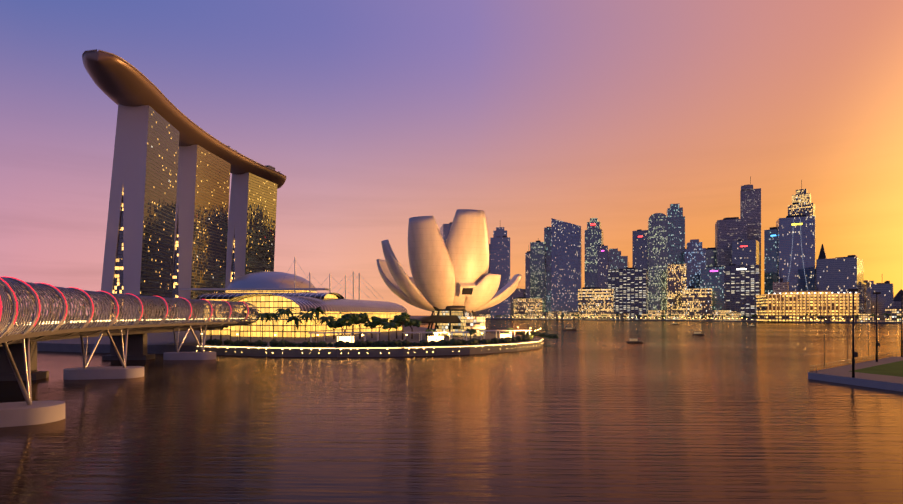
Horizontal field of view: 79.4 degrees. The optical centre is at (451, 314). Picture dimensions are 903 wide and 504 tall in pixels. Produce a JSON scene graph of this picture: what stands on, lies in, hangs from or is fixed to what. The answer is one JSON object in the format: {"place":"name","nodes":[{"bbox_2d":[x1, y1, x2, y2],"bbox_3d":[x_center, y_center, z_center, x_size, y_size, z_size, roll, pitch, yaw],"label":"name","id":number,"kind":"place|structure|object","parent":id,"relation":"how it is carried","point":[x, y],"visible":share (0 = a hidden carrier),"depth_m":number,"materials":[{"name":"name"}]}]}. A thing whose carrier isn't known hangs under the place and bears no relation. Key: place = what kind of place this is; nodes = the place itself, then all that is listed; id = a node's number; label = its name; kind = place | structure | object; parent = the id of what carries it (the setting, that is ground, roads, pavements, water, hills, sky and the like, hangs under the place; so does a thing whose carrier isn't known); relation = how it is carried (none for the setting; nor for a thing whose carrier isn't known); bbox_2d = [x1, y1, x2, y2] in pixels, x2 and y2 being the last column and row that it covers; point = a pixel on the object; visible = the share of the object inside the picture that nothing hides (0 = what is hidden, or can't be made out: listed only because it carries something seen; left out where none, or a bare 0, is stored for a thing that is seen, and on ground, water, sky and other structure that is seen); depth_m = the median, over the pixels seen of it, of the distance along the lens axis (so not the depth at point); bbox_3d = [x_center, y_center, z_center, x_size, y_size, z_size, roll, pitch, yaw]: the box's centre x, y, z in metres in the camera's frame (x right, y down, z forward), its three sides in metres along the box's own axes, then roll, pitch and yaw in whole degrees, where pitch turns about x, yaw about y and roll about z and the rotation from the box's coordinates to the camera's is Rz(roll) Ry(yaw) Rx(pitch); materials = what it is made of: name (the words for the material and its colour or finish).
{"place":"outdoors","nodes":[
{"label":"outdoors","id":0,"kind":"place"},
{"bbox_2d":[0,324,222,380],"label":"bridge deck","id":1,"kind":"structure","parent":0,"point":[137,346],"depth_m":129.62,"materials":[{"name":"grey concrete"}]},
{"bbox_2d":[9,321,542,356],"bbox_3d":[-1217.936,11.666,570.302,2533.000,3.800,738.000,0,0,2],"label":"promenade","id":2,"kind":"structure","parent":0,"point":[161,343],"depth_m":180.83,"materials":[{"name":"grey concrete"}]},
{"bbox_2d":[99,104,179,324],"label":"hotel tower","id":3,"kind":"structure","parent":2,"relation":"on","point":[139,248],"depth_m":470.26,"materials":[{"name":"grey glass"}]},
{"bbox_2d":[170,145,230,322],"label":"hotel tower","id":4,"kind":"structure","parent":2,"relation":"on","point":[201,220],"depth_m":591.37,"materials":[{"name":"grey glass"}]},
{"bbox_2d":[225,172,276,290],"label":"hotel tower","id":5,"kind":"structure","parent":2,"relation":"on","point":[251,226],"depth_m":700.79,"materials":[{"name":"grey glass"}]},
{"bbox_2d":[82,49,285,188],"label":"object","id":6,"kind":"structure","parent":5,"relation":"on","point":[116,79],"depth_m":468.82,"materials":[{"name":"brown metal"}]},
{"bbox_2d":[197,293,343,334],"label":"shopping mall","id":7,"kind":"structure","parent":2,"relation":"on","point":[218,297],"depth_m":263.55,"materials":[{"name":"beige glass"}]},
{"bbox_2d":[178,257,377,299],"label":"roof with masts","id":8,"kind":"structure","parent":7,"relation":"on","point":[269,282],"depth_m":315.56,"materials":[{"name":"grey metal"}]},
{"bbox_2d":[220,294,407,337],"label":"glass facade","id":9,"kind":"structure","parent":2,"relation":"on","point":[270,303],"depth_m":241.29,"materials":[{"name":"yellow glass"}]},
{"bbox_2d":[196,306,515,341],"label":"palm trees","id":10,"kind":"object","parent":2,"relation":"on","point":[402,319],"visible":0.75,"depth_m":207.33,"materials":[{"name":"green plant"}]},
{"bbox_2d":[196,327,542,353],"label":"promenade lamps","id":11,"kind":"object","parent":2,"relation":"on","point":[387,348],"visible":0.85,"depth_m":167.85,"materials":[{"name":"yellow"}]},
{"bbox_2d":[206,331,557,346],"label":"promenade hedge","id":12,"kind":"object","parent":2,"relation":"on","point":[356,343],"visible":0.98,"depth_m":172.46,"materials":[{"name":"green plant"}]},
{"bbox_2d":[308,330,531,342],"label":"promenade pergolas","id":13,"kind":"object","parent":2,"relation":"on","point":[436,338],"visible":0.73,"depth_m":193.13,"materials":[{"name":"white paint"}]},
{"bbox_2d":[376,209,521,311],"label":"art science museum petals","id":14,"kind":"object","parent":2,"relation":"on","point":[453,271],"visible":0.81,"depth_m":237.90,"materials":[{"name":"white concrete"}]},
{"bbox_2d":[417,306,484,336],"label":"museum base","id":15,"kind":"object","parent":2,"relation":"on","point":[452,318],"visible":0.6,"depth_m":246.56,"materials":[{"name":"glass"}]},
{"bbox_2d":[440,222,451,243],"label":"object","id":16,"kind":"structure","parent":0,"point":[444,230],"depth_m":1545.94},
{"bbox_2d":[0,315,902,503],"bbox_3d":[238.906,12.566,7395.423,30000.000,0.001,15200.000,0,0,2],"label":"water","id":17,"kind":"structure","parent":0,"point":[605,412],"depth_m":61.31,"materials":[{"name":"brown liquid"}]},
{"bbox_2d":[0,324,215,426],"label":"bridge supports","id":18,"kind":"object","parent":17,"relation":"on","point":[28,411],"visible":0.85,"depth_m":68.34,"materials":[{"name":"grey concrete"}]},
{"bbox_2d":[0,276,258,346],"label":"pedestrian bridge","id":19,"kind":"structure","parent":18,"relation":"on","point":[13,290],"depth_m":95.07,"materials":[{"name":"silver metal"}]},
{"bbox_2d":[627,338,642,342],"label":"boat","id":20,"kind":"object","parent":17,"relation":"on","point":[633,340],"visible":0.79,"depth_m":244.66,"materials":[{"name":"brown"}]},
{"bbox_2d":[808,357,902,391],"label":"float platform deck","id":21,"kind":"structure","parent":17,"relation":"on","point":[841,374],"depth_m":101.31,"materials":[{"name":"grey concrete"}]},
{"bbox_2d":[810,289,902,377],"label":"lamp posts","id":22,"kind":"object","parent":21,"relation":"on","point":[854,354],"visible":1,"depth_m":130.80,"materials":[{"name":"black metal"}]},
{"bbox_2d":[849,361,902,376],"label":"lawn","id":23,"kind":"structure","parent":21,"relation":"on","point":[893,369],"depth_m":112.42,"materials":[{"name":"green plant"}]},
{"bbox_2d":[23,316,900,323],"bbox_3d":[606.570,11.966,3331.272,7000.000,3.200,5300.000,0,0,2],"label":"cbd ground","id":24,"kind":"structure","parent":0,"point":[417,317],"depth_m":1064.41,"materials":[{"name":"grey concrete"}]},
{"bbox_2d":[490,227,509,318],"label":"skyscraper","id":25,"kind":"structure","parent":24,"relation":"on","point":[500,252],"depth_m":1495.68,"materials":[{"name":"blue"}]},
{"bbox_2d":[525,251,529,298],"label":"skyscraper","id":26,"kind":"structure","parent":24,"relation":"on","point":[527,275],"depth_m":1613.41,"materials":[{"name":"blue"}]},
{"bbox_2d":[530,240,545,311],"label":"skyscraper","id":27,"kind":"structure","parent":24,"relation":"on","point":[537,269],"depth_m":1592.48,"materials":[{"name":"grey glass"}]},
{"bbox_2d":[544,227,550,311],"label":"skyscraper","id":28,"kind":"structure","parent":24,"relation":"on","point":[547,235],"depth_m":1611.78,"materials":[{"name":"blue"}]},
{"bbox_2d":[551,218,581,318],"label":"skyscraper","id":29,"kind":"structure","parent":24,"relation":"on","point":[566,261],"depth_m":1551.76,"materials":[{"name":"blue"}]},
{"bbox_2d":[585,218,602,286],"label":"skyscraper","id":30,"kind":"structure","parent":24,"relation":"on","point":[593,235],"depth_m":1490.61,"materials":[{"name":"grey glass"}]},
{"bbox_2d":[578,287,613,318],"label":"building","id":31,"kind":"structure","parent":24,"relation":"on","point":[593,301],"depth_m":1339.61,"materials":[{"name":"yellow"}]},
{"bbox_2d":[608,267,648,318],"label":"office building","id":32,"kind":"structure","parent":24,"relation":"on","point":[630,286],"depth_m":1317.95,"materials":[{"name":"grey"}]},
{"bbox_2d":[648,213,667,318],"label":"skyscraper","id":33,"kind":"structure","parent":24,"relation":"on","point":[657,245],"depth_m":1383.25,"materials":[{"name":"grey glass"}]},
{"bbox_2d":[667,203,684,263],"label":"skyscraper","id":34,"kind":"structure","parent":24,"relation":"on","point":[676,231],"depth_m":1402.57,"materials":[{"name":"blue glass"}]},
{"bbox_2d":[479,313,900,321],"bbox_3d":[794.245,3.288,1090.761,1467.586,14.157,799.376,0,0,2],"label":"shore trees","id":35,"kind":"object","parent":24,"relation":"on","point":[821,317],"visible":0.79,"depth_m":1093.14,"materials":[{"name":"green plant"}]},
{"bbox_2d":[480,308,900,321],"bbox_3d":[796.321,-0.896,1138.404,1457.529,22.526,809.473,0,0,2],"label":"waterfront buildings","id":36,"kind":"structure","parent":24,"relation":"on","point":[864,317],"depth_m":1212.98,"materials":[{"name":"yellow"}]},
{"bbox_2d":[682,278,711,319],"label":"building","id":37,"kind":"structure","parent":24,"relation":"on","point":[697,302],"depth_m":1135.90,"materials":[{"name":"yellow"}]},
{"bbox_2d":[706,247,715,267],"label":"skyscraper","id":38,"kind":"structure","parent":24,"relation":"on","point":[710,256],"depth_m":1360.84,"materials":[{"name":"grey glass"}]},
{"bbox_2d":[715,217,746,266],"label":"skyscraper","id":39,"kind":"structure","parent":24,"relation":"on","point":[729,231],"depth_m":1314.04,"materials":[{"name":"grey glass"}]},
{"bbox_2d":[724,260,758,319],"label":"office building","id":40,"kind":"structure","parent":24,"relation":"on","point":[741,286],"depth_m":1132.20,"materials":[{"name":"grey"}]},
{"bbox_2d":[764,227,776,293],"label":"skyscraper","id":41,"kind":"structure","parent":24,"relation":"on","point":[770,256],"depth_m":1233.68,"materials":[{"name":"blue"}]},
{"bbox_2d":[773,278,788,293],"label":"building","id":42,"kind":"structure","parent":24,"relation":"on","point":[780,286],"depth_m":984.05,"materials":[{"name":"grey"}]},
{"bbox_2d":[776,215,814,290],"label":"skyscraper","id":43,"kind":"structure","parent":24,"relation":"on","point":[796,252],"depth_m":1178.37,"materials":[{"name":"blue glass"}]},
{"bbox_2d":[755,291,859,321],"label":"waterfront building","id":44,"kind":"structure","parent":24,"relation":"on","point":[796,306],"depth_m":883.60,"materials":[{"name":"beige stone"}]},
{"bbox_2d":[866,287,870,312],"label":"building","id":45,"kind":"structure","parent":24,"relation":"on","point":[868,299],"depth_m":1626.20,"materials":[{"name":"grey"}]},
{"bbox_2d":[864,280,873,287],"bbox_3d":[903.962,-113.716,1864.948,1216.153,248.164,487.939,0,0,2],"label":"building","id":46,"kind":"structure","parent":24,"relation":"on","point":[868,283],"depth_m":1713.40,"materials":[{"name":"grey"}]},
{"bbox_2d":[475,244,489,316],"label":"skyscraper","id":47,"kind":"structure","parent":0,"point":[484,311],"depth_m":1615.66,"materials":[{"name":"grey"}]},
{"bbox_2d":[510,288,524,317],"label":"building","id":48,"kind":"structure","parent":0,"point":[517,293],"depth_m":1644.07,"materials":[{"name":"grey"}]},
{"bbox_2d":[514,297,541,318],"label":"building","id":49,"kind":"structure","parent":0,"point":[522,304],"depth_m":1543.04,"materials":[{"name":"yellow"}]},
{"bbox_2d":[597,244,607,288],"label":"skyscraper","id":50,"kind":"structure","parent":0,"point":[602,266],"depth_m":1437.58,"materials":[{"name":"grey"}]},
{"bbox_2d":[608,248,627,269],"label":"skyscraper","id":51,"kind":"structure","parent":0,"point":[616,260],"depth_m":1466.07,"materials":[{"name":"blue"}]},
{"bbox_2d":[632,229,647,270],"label":"skyscraper","id":52,"kind":"structure","parent":0,"point":[639,248],"depth_m":1435.65,"materials":[{"name":"blue glass"}]},
{"bbox_2d":[667,256,686,309],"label":"skyscraper","id":53,"kind":"structure","parent":0,"point":[676,278],"depth_m":1264.82,"materials":[{"name":"yellow"}]},
{"bbox_2d":[683,239,705,288],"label":"skyscraper","id":54,"kind":"structure","parent":0,"point":[694,256],"depth_m":1333.20,"materials":[{"name":"blue"}]},
{"bbox_2d":[700,266,723,309],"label":"skyscraper","id":55,"kind":"structure","parent":0,"point":[712,277],"depth_m":1203.36,"materials":[{"name":"blue"}]},
{"bbox_2d":[732,239,758,265],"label":"building","id":56,"kind":"structure","parent":0,"point":[746,252],"depth_m":1243.26,"materials":[{"name":"blue"}]},
{"bbox_2d":[740,176,760,294],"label":"skyscraper","id":57,"kind":"structure","parent":0,"point":[750,203],"depth_m":1355.86,"materials":[{"name":"grey glass"}]},
{"bbox_2d":[788,180,814,215],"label":"skyscraper top","id":58,"kind":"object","parent":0,"point":[802,204],"depth_m":1300.90,"materials":[{"name":"yellow"}]},
{"bbox_2d":[815,244,826,290],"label":"cbd tower","id":59,"kind":"structure","parent":0,"point":[822,254],"depth_m":1243.27,"materials":[{"name":"grey"}]},
{"bbox_2d":[816,255,865,312],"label":"building","id":60,"kind":"structure","parent":0,"point":[839,274],"depth_m":1037.08,"materials":[{"name":"blue"}]},
{"bbox_2d":[871,281,893,319],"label":"building","id":61,"kind":"structure","parent":0,"point":[885,298],"depth_m":1075.99,"materials":[{"name":"blue"}]},
{"bbox_2d":[894,289,902,307],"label":"building","id":62,"kind":"structure","parent":0,"point":[897,300],"depth_m":1127.78,"materials":[{"name":"grey"}]}
]}

